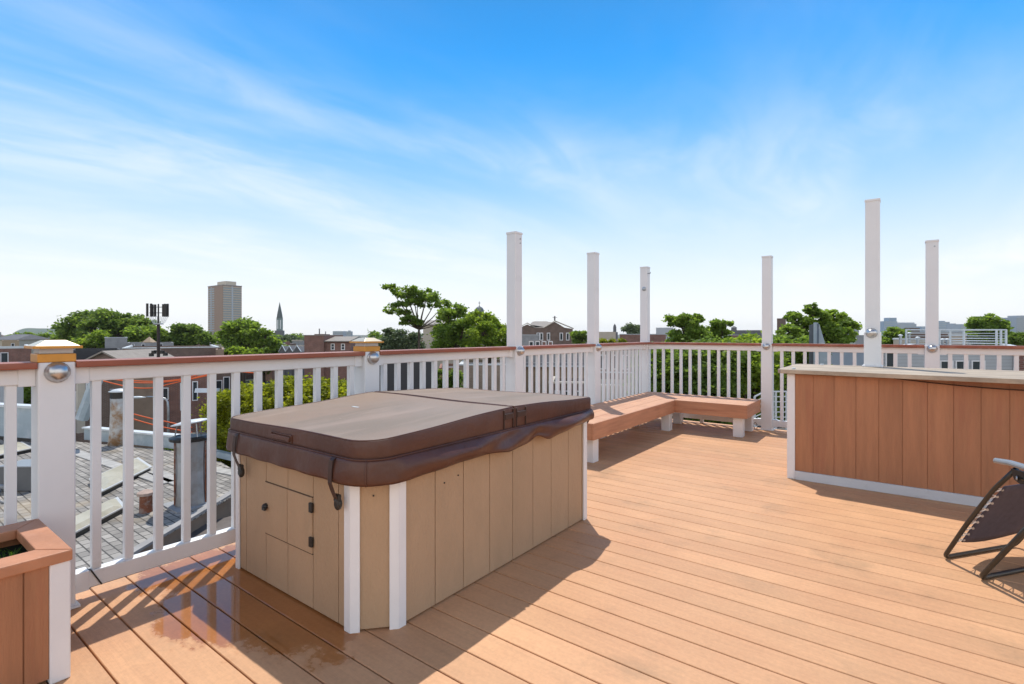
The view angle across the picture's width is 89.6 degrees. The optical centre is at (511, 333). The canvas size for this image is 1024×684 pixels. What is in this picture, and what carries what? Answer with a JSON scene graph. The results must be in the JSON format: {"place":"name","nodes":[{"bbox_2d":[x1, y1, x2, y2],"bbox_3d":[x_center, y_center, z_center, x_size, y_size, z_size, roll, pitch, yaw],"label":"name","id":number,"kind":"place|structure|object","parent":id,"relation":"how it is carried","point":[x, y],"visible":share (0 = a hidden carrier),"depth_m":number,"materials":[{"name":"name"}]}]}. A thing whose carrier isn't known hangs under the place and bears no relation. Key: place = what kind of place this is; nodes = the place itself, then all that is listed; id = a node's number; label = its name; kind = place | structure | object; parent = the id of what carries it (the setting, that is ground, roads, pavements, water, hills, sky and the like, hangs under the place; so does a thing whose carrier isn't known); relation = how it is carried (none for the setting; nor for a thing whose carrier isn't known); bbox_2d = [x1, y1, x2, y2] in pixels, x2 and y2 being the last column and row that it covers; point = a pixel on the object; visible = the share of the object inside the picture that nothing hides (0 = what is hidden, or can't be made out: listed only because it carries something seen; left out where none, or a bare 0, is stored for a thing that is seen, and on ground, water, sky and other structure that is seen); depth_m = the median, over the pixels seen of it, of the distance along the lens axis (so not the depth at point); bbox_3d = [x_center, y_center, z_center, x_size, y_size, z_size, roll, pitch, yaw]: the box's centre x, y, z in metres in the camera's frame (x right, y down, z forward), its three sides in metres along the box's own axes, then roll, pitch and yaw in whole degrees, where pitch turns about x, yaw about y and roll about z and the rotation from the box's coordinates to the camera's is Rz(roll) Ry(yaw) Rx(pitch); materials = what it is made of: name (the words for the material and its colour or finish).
{"place":"outdoors","nodes":[
{"label":"outdoors","id":0,"kind":"place"},
{"bbox_2d":[0,386,22,403],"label":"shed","id":1,"kind":"structure","parent":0,"point":[19,395],"depth_m":26.25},
{"bbox_2d":[0,403,30,441],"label":"side wall","id":2,"kind":"structure","parent":0,"point":[23,422],"depth_m":16.32,"materials":[{"name":"white metal"}]},
{"bbox_2d":[0,344,30,361],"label":"warehouse","id":3,"kind":"structure","parent":0,"point":[14,353],"depth_m":55.94,"materials":[{"name":"red brick"}]},
{"bbox_2d":[0,442,30,458],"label":"skylight","id":4,"kind":"object","parent":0,"point":[22,448],"visible":0.5,"depth_m":14.65,"materials":[{"name":"white plastic"}]},
{"bbox_2d":[14,328,55,334],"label":"hills","id":5,"kind":"structure","parent":0,"point":[35,330],"depth_m":2970.30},
{"bbox_2d":[84,349,173,359],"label":"gable roof","id":6,"kind":"structure","parent":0,"point":[134,353],"depth_m":49.53,"materials":[{"name":"grey brick"}]},
{"bbox_2d":[208,281,241,334],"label":"apartment tower","id":7,"kind":"structure","parent":0,"point":[224,301],"depth_m":609.47,"materials":[{"name":"concrete"}]},
{"bbox_2d":[304,329,360,381],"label":"brick house","id":8,"kind":"structure","parent":0,"point":[319,342],"depth_m":74.98,"materials":[{"name":"brick"}]},
{"bbox_2d":[379,362,430,390],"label":"grey house","id":9,"kind":"structure","parent":0,"point":[390,377],"depth_m":29.99,"materials":[{"name":"grey"}]},
{"bbox_2d":[0,0,1023,334],"label":"sky","id":10,"kind":"structure","parent":0,"point":[311,157],"materials":[{"name":"blue"}]},
{"bbox_2d":[522,334,538,345],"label":"row house","id":11,"kind":"structure","parent":0,"point":[527,338],"depth_m":70.00,"materials":[{"name":"grey paint"}]},
{"bbox_2d":[599,332,615,339],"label":"row house","id":12,"kind":"structure","parent":0,"point":[607,335],"depth_m":179.97,"materials":[{"name":"beige stone"}]},
{"bbox_2d":[245,335,970,386],"bbox_3d":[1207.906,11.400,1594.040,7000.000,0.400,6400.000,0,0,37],"label":"ground","id":13,"kind":"structure","parent":0,"point":[252,379],"depth_m":560.48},
{"bbox_2d":[0,334,49,353],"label":"grey roof house","id":14,"kind":"structure","parent":13,"relation":"on","point":[23,339],"depth_m":112.47,"materials":[{"name":"beige stone"}]},
{"bbox_2d":[23,386,30,403],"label":"tree","id":15,"kind":"object","parent":13,"relation":"on","point":[26,395],"visible":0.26,"depth_m":29.68,"materials":[{"name":"green plant"}]},
{"bbox_2d":[76,380,109,443],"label":"brick house","id":16,"kind":"structure","parent":13,"relation":"on","point":[105,404],"depth_m":33.45,"materials":[{"name":"brick"}]},
{"bbox_2d":[73,348,120,359],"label":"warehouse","id":17,"kind":"structure","parent":13,"relation":"on","point":[83,353],"depth_m":65.56,"materials":[{"name":"grey"}]},
{"bbox_2d":[47,307,160,340],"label":"tree","id":18,"kind":"object","parent":13,"relation":"on","point":[76,324],"visible":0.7,"depth_m":93.21,"materials":[{"name":"green plant"}]},
{"bbox_2d":[0,426,230,588],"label":"roof","id":19,"kind":"structure","parent":13,"relation":"on","point":[111,531],"depth_m":10.74,"materials":[{"name":"grey"}]},
{"bbox_2d":[0,459,30,503],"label":"roof unit","id":20,"kind":"structure","parent":19,"relation":"on","point":[23,474],"depth_m":11.09,"materials":[{"name":"grey metal"}]},
{"bbox_2d":[76,383,84,432],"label":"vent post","id":21,"kind":"object","parent":19,"relation":"on","point":[80,389],"visible":0.5,"depth_m":17.63,"materials":[{"name":"beige metal"}]},
{"bbox_2d":[76,380,102,420],"bbox_3d":[-12.708,1.945,15.500,0.779,1.369,0.338,0,0,0],"label":"leaning duct","id":22,"kind":"object","parent":19,"relation":"on","point":[83,413],"visible":0.46,"depth_m":15.36,"materials":[{"name":"grey metal"}]},
{"bbox_2d":[76,497,122,537],"bbox_3d":[-7.575,3.309,9.334,0.509,0.179,2.176,0,0,-6],"label":"skylight","id":23,"kind":"object","parent":19,"relation":"on","point":[111,508],"visible":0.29,"depth_m":9.32,"materials":[{"name":"glass"}]},
{"bbox_2d":[108,388,122,445],"bbox_3d":[-12.063,2.543,15.867,0.631,1.715,0.631,0,0,37],"label":"vent pipe","id":24,"kind":"object","parent":19,"relation":"on","point":[115,437],"visible":0.66,"depth_m":15.63,"materials":[{"name":"white metal"}]},
{"bbox_2d":[89,457,151,494],"bbox_3d":[-9.248,3.309,12.216,0.860,0.179,3.208,0,0,-10],"label":"skylight","id":25,"kind":"object","parent":19,"relation":"on","point":[112,479],"visible":0.76,"depth_m":11.78,"materials":[{"name":"white plastic"}]},
{"bbox_2d":[137,489,152,513],"bbox_3d":[-6.983,3.186,9.828,0.293,0.427,0.293,0,0,37],"label":"vent stub","id":26,"kind":"object","parent":19,"relation":"on","point":[145,501],"visible":0.93,"depth_m":9.74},
{"bbox_2d":[163,418,220,513],"bbox_3d":[-6.392,2.549,10.270,0.792,1.702,0.792,0,0,37],"label":"chimney pipe","id":27,"kind":"object","parent":19,"relation":"on","point":[198,470],"visible":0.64,"depth_m":10.08,"materials":[{"name":"metal"}]},
{"bbox_2d":[104,337,127,349],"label":"shed","id":28,"kind":"structure","parent":13,"relation":"on","point":[116,342],"depth_m":77.97,"materials":[{"name":"grey paint"}]},
{"bbox_2d":[110,378,152,447],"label":"brick house","id":29,"kind":"structure","parent":13,"relation":"on","point":[143,406],"depth_m":36.54,"materials":[{"name":"brick"}]},
{"bbox_2d":[119,323,173,342],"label":"tree","id":30,"kind":"object","parent":13,"relation":"on","point":[132,333],"visible":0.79,"depth_m":87.00,"materials":[{"name":"green plant"}]},
{"bbox_2d":[127,342,173,345],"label":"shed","id":31,"kind":"structure","parent":13,"relation":"on","point":[150,344],"depth_m":80.28,"materials":[{"name":"grey paint"}]},
{"bbox_2d":[134,396,169,432],"bbox_3d":[-21.072,7.415,30.000,2.260,7.569,0.300,0,0,0],"label":"street lamp","id":32,"kind":"object","parent":13,"relation":"on","point":[168,412],"visible":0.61,"depth_m":29.95,"materials":[{"name":"metal"}]},
{"bbox_2d":[146,303,168,356],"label":"cell mast","id":33,"kind":"object","parent":13,"relation":"on","point":[165,314],"visible":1,"depth_m":43.90,"materials":[{"name":"black metal"}]},
{"bbox_2d":[122,345,218,356],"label":"warehouse","id":34,"kind":"structure","parent":13,"relation":"on","point":[200,350],"depth_m":63.11,"materials":[{"name":"grey brick"}]},
{"bbox_2d":[119,516,234,578],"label":"roof","id":35,"kind":"structure","parent":13,"relation":"on","point":[223,523],"depth_m":9.86,"materials":[{"name":"grey"}]},
{"bbox_2d":[753,391,786,429],"bbox_3d":[6.367,4.294,13.000,1.087,5.812,1.400,0,0,0],"label":"fire stair","id":36,"kind":"object","parent":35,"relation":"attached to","point":[775,408],"visible":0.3,"depth_m":12.49,"materials":[{"name":"metal"}]},
{"bbox_2d":[163,374,206,450],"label":"brick house","id":37,"kind":"structure","parent":13,"relation":"on","point":[172,394],"depth_m":38.91,"materials":[{"name":"brick"}]},
{"bbox_2d":[164,322,216,345],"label":"tree","id":38,"kind":"object","parent":13,"relation":"on","point":[188,334],"visible":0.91,"depth_m":88.95,"materials":[{"name":"green plant"}]},
{"bbox_2d":[216,373,230,394],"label":"brick house","id":39,"kind":"structure","parent":13,"relation":"on","point":[223,381],"depth_m":45.97,"materials":[{"name":"white paint"}]},
{"bbox_2d":[191,380,267,467],"bbox_3d":[-7.838,6.293,15.197,2.989,9.815,2.521,0,0,21],"label":"tree","id":40,"kind":"object","parent":13,"relation":"on","point":[223,408],"visible":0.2,"depth_m":14.63,"materials":[{"name":"green plant"}]},
{"bbox_2d":[224,345,262,385],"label":"tree","id":41,"kind":"object","parent":13,"relation":"on","point":[237,350],"visible":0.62,"depth_m":69.47,"materials":[{"name":"green plant"}]},
{"bbox_2d":[212,316,283,382],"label":"tree","id":42,"kind":"object","parent":13,"relation":"on","point":[244,332],"visible":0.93,"depth_m":76.97,"materials":[{"name":"green plant"}]},
{"bbox_2d":[262,341,289,380],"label":"row house","id":43,"kind":"structure","parent":13,"relation":"on","point":[270,376],"depth_m":121.19,"materials":[{"name":"red brick"}]},
{"bbox_2d":[272,303,284,335],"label":"church steeple","id":44,"kind":"object","parent":13,"relation":"on","point":[279,330],"visible":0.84,"depth_m":447.94,"materials":[{"name":"stone"}]},
{"bbox_2d":[242,372,329,412],"bbox_3d":[-6.255,6.150,14.293,2.977,10.100,2.348,0,0,37],"label":"tree","id":45,"kind":"object","parent":13,"relation":"on","point":[268,397],"visible":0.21,"depth_m":14.00,"materials":[{"name":"green plant"}]},
{"bbox_2d":[275,334,303,342],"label":"tree","id":46,"kind":"object","parent":13,"relation":"on","point":[289,337],"visible":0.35,"depth_m":168.50,"materials":[{"name":"green plant"}]},
{"bbox_2d":[303,372,346,397],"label":"tree","id":47,"kind":"object","parent":13,"relation":"on","point":[342,388],"visible":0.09,"depth_m":14.72,"materials":[{"name":"green plant"}]},
{"bbox_2d":[378,327,426,349],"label":"tree","id":48,"kind":"object","parent":13,"relation":"on","point":[394,339],"visible":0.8,"depth_m":51.20,"materials":[{"name":"green plant"}]},
{"bbox_2d":[380,283,453,348],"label":"tree","id":49,"kind":"object","parent":13,"relation":"on","point":[413,295],"visible":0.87,"depth_m":47.93,"materials":[{"name":"green plant"}]},
{"bbox_2d":[426,302,480,348],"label":"tree","id":50,"kind":"object","parent":13,"relation":"on","point":[448,333],"visible":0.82,"depth_m":44.40,"materials":[{"name":"green plant"}]},
{"bbox_2d":[423,301,506,369],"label":"domed church","id":51,"kind":"structure","parent":13,"relation":"on","point":[427,338],"depth_m":132.00,"materials":[{"name":"beige stone"}]},
{"bbox_2d":[459,359,499,390],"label":"brick house","id":52,"kind":"structure","parent":13,"relation":"on","point":[480,373],"depth_m":37.98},
{"bbox_2d":[457,308,506,363],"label":"tree","id":53,"kind":"object","parent":13,"relation":"on","point":[485,331],"visible":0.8,"depth_m":42.18,"materials":[{"name":"green plant"}]},
{"bbox_2d":[522,316,573,344],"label":"brick church","id":54,"kind":"structure","parent":13,"relation":"on","point":[555,333],"depth_m":95.00,"materials":[{"name":"brown brick"}]},
{"bbox_2d":[526,352,583,393],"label":"apartment building","id":55,"kind":"structure","parent":13,"relation":"on","point":[534,373],"depth_m":44.07,"materials":[{"name":"beige paint"}]},
{"bbox_2d":[548,376,583,395],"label":"brick house","id":56,"kind":"structure","parent":13,"relation":"on","point":[566,386],"depth_m":36.06,"materials":[{"name":"beige stone"}]},
{"bbox_2d":[569,330,586,343],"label":"tree","id":57,"kind":"object","parent":13,"relation":"on","point":[579,337],"visible":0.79,"depth_m":79.49,"materials":[{"name":"green plant"}]},
{"bbox_2d":[601,349,638,378],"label":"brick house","id":58,"kind":"structure","parent":13,"relation":"on","point":[610,364],"depth_m":34.20,"materials":[{"name":"white paint"}]},
{"bbox_2d":[620,322,639,333],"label":"tree","id":59,"kind":"object","parent":13,"relation":"on","point":[630,328],"visible":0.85,"depth_m":109.14,"materials":[{"name":"green plant"}]},
{"bbox_2d":[638,338,686,418],"bbox_3d":[4.644,5.666,15.129,2.586,11.070,2.510,0,0,-24],"label":"tree","id":60,"kind":"object","parent":13,"relation":"on","point":[659,369],"visible":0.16,"depth_m":14.52,"materials":[{"name":"green plant"}]},
{"bbox_2d":[660,333,757,424],"bbox_3d":[5.232,5.593,14.096,2.329,11.216,2.372,0,0,-43],"label":"tree","id":61,"kind":"object","parent":13,"relation":"on","point":[733,371],"visible":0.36,"depth_m":13.56,"materials":[{"name":"green plant"}]},
{"bbox_2d":[722,330,790,419],"bbox_3d":[6.697,5.541,14.669,2.380,11.321,2.599,0,0,37],"label":"tree","id":62,"kind":"object","parent":13,"relation":"on","point":[755,363],"visible":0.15,"depth_m":14.09,"materials":[{"name":"green plant"}]},
{"bbox_2d":[773,331,832,420],"bbox_3d":[8.637,5.557,16.198,2.700,11.287,2.738,0,0,37],"label":"tree","id":63,"kind":"object","parent":13,"relation":"on","point":[783,338],"visible":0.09,"depth_m":15.66,"materials":[{"name":"green plant"}]},
{"bbox_2d":[881,326,910,343],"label":"tree","id":64,"kind":"object","parent":13,"relation":"on","point":[893,332],"visible":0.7,"depth_m":44.60,"materials":[{"name":"green plant"}]},
{"bbox_2d":[892,338,924,344],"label":"row house","id":65,"kind":"structure","parent":13,"relation":"on","point":[896,341],"depth_m":40.47,"materials":[{"name":"beige stone"}]},
{"bbox_2d":[831,352,1013,369],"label":"grey house","id":66,"kind":"structure","parent":13,"relation":"on","point":[958,361],"depth_m":19.00,"materials":[{"name":"metal"}]},
{"bbox_2d":[885,353,897,366],"bbox_3d":[13.961,1.286,18.985,0.434,1.213,0.090,0,0,0],"label":"window","id":67,"kind":"structure","parent":66,"relation":"in","point":[888,356],"depth_m":18.98,"materials":[{"name":"white paint"}]},
{"bbox_2d":[964,313,1015,344],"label":"tree","id":68,"kind":"object","parent":13,"relation":"on","point":[988,321],"visible":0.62,"depth_m":59.29,"materials":[{"name":"green plant"}]},
{"bbox_2d":[998,331,1023,345],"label":"tree","id":69,"kind":"object","parent":13,"relation":"on","point":[1016,339],"visible":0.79,"depth_m":49.65,"materials":[{"name":"green plant"}]},
{"bbox_2d":[619,334,665,341],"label":"brick building","id":70,"kind":"structure","parent":0,"point":[636,337],"depth_m":85.12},
{"bbox_2d":[729,326,761,337],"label":"modern block","id":71,"kind":"structure","parent":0,"point":[738,332],"depth_m":250.27,"materials":[{"name":"stone"}]},
{"bbox_2d":[809,322,826,364],"bbox_3d":[8.787,1.450,14.604,0.666,3.530,0.540,0,0,31],"label":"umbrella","id":72,"kind":"object","parent":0,"point":[815,335],"visible":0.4,"depth_m":14.47,"materials":[{"name":"fabric"}]},
{"bbox_2d":[880,318,896,335],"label":"skyline tower","id":73,"kind":"structure","parent":0,"point":[887,322],"depth_m":2301.05,"materials":[{"name":"grey glass"}]},
{"bbox_2d":[897,322,915,328],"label":"skyline tower","id":74,"kind":"structure","parent":0,"point":[902,325],"depth_m":2400.00,"materials":[{"name":"concrete"}]},
{"bbox_2d":[911,332,966,344],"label":"brick building","id":75,"kind":"structure","parent":0,"point":[923,335],"depth_m":91.08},
{"bbox_2d":[903,344,1015,345],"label":"terrace house","id":76,"kind":"structure","parent":0,"point":[945,344],"depth_m":29.09,"materials":[{"name":"grey paint"}]},
{"bbox_2d":[905,329,1006,345],"bbox_3d":[23.280,0.242,28.730,5.308,0.958,3.541,0,0,0],"label":"roof railing","id":77,"kind":"object","parent":76,"relation":"on","point":[996,338],"visible":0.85,"depth_m":26.98,"materials":[{"name":"metal"}]},
{"bbox_2d":[1002,315,1023,332],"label":"skyline tower","id":78,"kind":"structure","parent":0,"point":[1017,322],"depth_m":1400.00,"materials":[{"name":"concrete"}]},
{"bbox_3d":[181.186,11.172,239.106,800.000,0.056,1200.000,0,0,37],"label":"road","id":79,"kind":"structure","parent":0,"visible":0},
{"bbox_2d":[70,328,110,348],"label":"tree","id":80,"kind":"object","parent":79,"relation":"on","point":[95,339],"visible":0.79,"depth_m":83.12,"materials":[{"name":"green plant"}]},
{"bbox_2d":[437,368,462,387],"bbox_3d":[-4.191,6.704,32.965,2.918,8.993,1.508,0,0,-2],"label":"hedge","id":81,"kind":"object","parent":79,"relation":"on","point":[440,379],"visible":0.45,"depth_m":32.77,"materials":[{"name":"green plant"}]},
{"bbox_2d":[661,312,712,341],"bbox_3d":[8.205,5.089,23.976,2.354,12.223,1.610,0,0,0],"label":"tree","id":82,"kind":"object","parent":79,"relation":"on","point":[689,326],"visible":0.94,"depth_m":23.64,"materials":[{"name":"green plant"}]},
{"bbox_2d":[704,318,733,339],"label":"tree","id":83,"kind":"object","parent":79,"relation":"on","point":[718,327],"visible":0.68,"depth_m":25.82,"materials":[{"name":"green plant"}]},
{"bbox_2d":[775,302,862,343],"bbox_3d":[14.381,4.862,23.926,5.448,12.676,2.238,0,0,-24],"label":"tree","id":84,"kind":"object","parent":79,"relation":"on","point":[840,327],"visible":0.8,"depth_m":23.66,"materials":[{"name":"green plant"}]},
{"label":"deck frame","id":85,"kind":"structure","parent":0,"visible":0},
{"bbox_2d":[38,418,1023,683],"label":"deck","id":86,"kind":"structure","parent":85,"relation":"on","point":[692,552],"depth_m":2.27,"materials":[{"name":"wood"}]},
{"bbox_2d":[0,361,37,524],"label":"railing section","id":87,"kind":"object","parent":86,"relation":"on","point":[14,376],"visible":0.52,"depth_m":2.12,"materials":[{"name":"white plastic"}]},
{"bbox_2d":[0,519,72,683],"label":"planter box","id":88,"kind":"object","parent":86,"relation":"on","point":[36,556],"visible":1,"depth_m":1.75,"materials":[{"name":"brown wood"}]},
{"bbox_2d":[24,340,82,609],"bbox_3d":[-1.988,0.614,2.238,0.192,1.172,0.164,0,0,37],"label":"railing post","id":89,"kind":"object","parent":86,"relation":"on","point":[53,449],"visible":0.77,"depth_m":2.21,"materials":[{"name":"white plastic"}]},
{"bbox_2d":[75,351,364,593],"bbox_3d":[-1.501,0.660,2.903,0.144,1.080,1.523,0,0,37],"label":"railing section","id":90,"kind":"object","parent":86,"relation":"on","point":[96,372],"visible":0.66,"depth_m":2.60,"materials":[{"name":"white plastic"}]},
{"bbox_2d":[349,338,383,393],"bbox_3d":[-0.992,0.614,3.551,0.192,1.172,0.164,0,0,37],"label":"railing post","id":91,"kind":"object","parent":86,"relation":"on","point":[366,376],"visible":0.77,"depth_m":3.51,"materials":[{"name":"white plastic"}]},
{"bbox_2d":[236,422,586,633],"bbox_3d":[-0.471,0.850,2.984,1.097,0.700,1.724,0,0,37],"label":"hot tub","id":92,"kind":"object","parent":86,"relation":"on","point":[395,556],"visible":0.77,"depth_m":2.34,"materials":[{"name":"beige"}]},
{"bbox_2d":[226,387,593,509],"bbox_3d":[-0.456,0.540,2.964,1.254,0.336,1.806,0,0,37],"label":"tub cover","id":93,"kind":"object","parent":92,"relation":"on","point":[374,438],"visible":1,"depth_m":2.41,"materials":[{"name":"leather"}]},
{"bbox_2d":[379,346,515,390],"bbox_3d":[-0.491,0.660,4.237,0.144,1.080,1.574,0,0,37],"label":"railing section","id":94,"kind":"object","parent":86,"relation":"on","point":[409,357],"visible":0.41,"depth_m":4.16,"materials":[{"name":"white plastic"}]},
{"bbox_2d":[505,231,524,391],"bbox_3d":[0.036,0.117,4.904,0.187,2.165,0.153,0,0,37],"label":"tall post","id":95,"kind":"object","parent":86,"relation":"on","point":[514,373],"visible":0.62,"depth_m":4.87,"materials":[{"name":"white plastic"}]},
{"bbox_2d":[523,344,595,396],"bbox_3d":[0.496,0.660,5.540,0.144,1.080,1.445,0,0,37],"label":"railing section","id":96,"kind":"object","parent":86,"relation":"on","point":[551,350],"visible":0.45,"depth_m":5.51,"materials":[{"name":"white plastic"}]},
{"bbox_2d":[587,252,601,404],"bbox_3d":[0.984,0.116,6.155,0.187,2.168,0.153,0,0,37],"label":"tall post","id":97,"kind":"object","parent":86,"relation":"on","point":[593,323],"visible":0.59,"depth_m":6.12,"materials":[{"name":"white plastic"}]},
{"bbox_2d":[599,342,647,402],"bbox_3d":[1.442,0.660,6.787,0.144,1.080,1.435,0,0,37],"label":"railing section","id":98,"kind":"object","parent":86,"relation":"on","point":[626,369],"visible":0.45,"depth_m":6.77,"materials":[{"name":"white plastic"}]},
{"bbox_2d":[640,266,650,392],"bbox_3d":[1.921,0.120,7.402,0.174,2.160,0.153,0,0,37],"label":"tall post","id":99,"kind":"object","parent":86,"relation":"on","point":[645,272],"visible":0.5,"depth_m":7.36,"materials":[{"name":"white plastic"}]},
{"bbox_2d":[587,392,760,462],"bbox_3d":[1.663,1.009,5.736,1.462,0.382,2.817,0,0,37],"label":"corner bench","id":100,"kind":"object","parent":86,"relation":"on","point":[617,415],"visible":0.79,"depth_m":5.99,"materials":[{"name":"brown wood"}]},
{"bbox_2d":[648,342,760,425],"bbox_3d":[2.552,0.660,6.924,1.480,1.080,0.144,0,0,37],"label":"railing section","id":101,"kind":"object","parent":86,"relation":"on","point":[709,347],"visible":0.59,"depth_m":6.87,"materials":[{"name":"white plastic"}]},
{"bbox_2d":[760,255,774,430],"bbox_3d":[3.182,0.116,6.426,0.153,2.168,0.187,0,0,37],"label":"tall post","id":102,"kind":"object","parent":86,"relation":"on","point":[767,385],"visible":0.98,"depth_m":6.39,"materials":[{"name":"white plastic"}]},
{"bbox_2d":[772,343,923,427],"bbox_3d":[3.828,0.660,5.958,1.470,1.080,0.144,0,0,37],"label":"railing section","id":103,"kind":"object","parent":86,"relation":"on","point":[894,349],"visible":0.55,"depth_m":6.03,"materials":[{"name":"white plastic"}]},
{"bbox_2d":[778,364,1023,507],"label":"bar counter","id":104,"kind":"object","parent":86,"relation":"on","point":[948,435],"visible":0.98,"depth_m":3.82,"materials":[{"name":"brown wood"}]},
{"bbox_2d":[862,198,882,366],"bbox_3d":[3.215,-0.450,4.594,0.153,1.490,0.187,0,0,37],"label":"tall post","id":105,"kind":"object","parent":104,"relation":"on","point":[872,345],"visible":1,"depth_m":4.56,"materials":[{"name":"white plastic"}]},
{"bbox_2d":[924,239,939,367],"bbox_3d":[4.453,0.105,5.462,0.153,2.190,0.187,0,0,37],"label":"tall post","id":106,"kind":"object","parent":86,"relation":"on","point":[931,352],"visible":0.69,"depth_m":5.43,"materials":[{"name":"white plastic"}]},
{"bbox_2d":[940,345,1023,370],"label":"railing section","id":107,"kind":"object","parent":86,"relation":"on","point":[982,351],"visible":0.42,"depth_m":5.22,"materials":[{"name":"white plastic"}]},
{"bbox_2d":[943,458,1023,579],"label":"lounge chair","id":108,"kind":"object","parent":86,"relation":"on","point":[1001,515],"visible":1,"depth_m":2.61,"materials":[{"name":"metal"}]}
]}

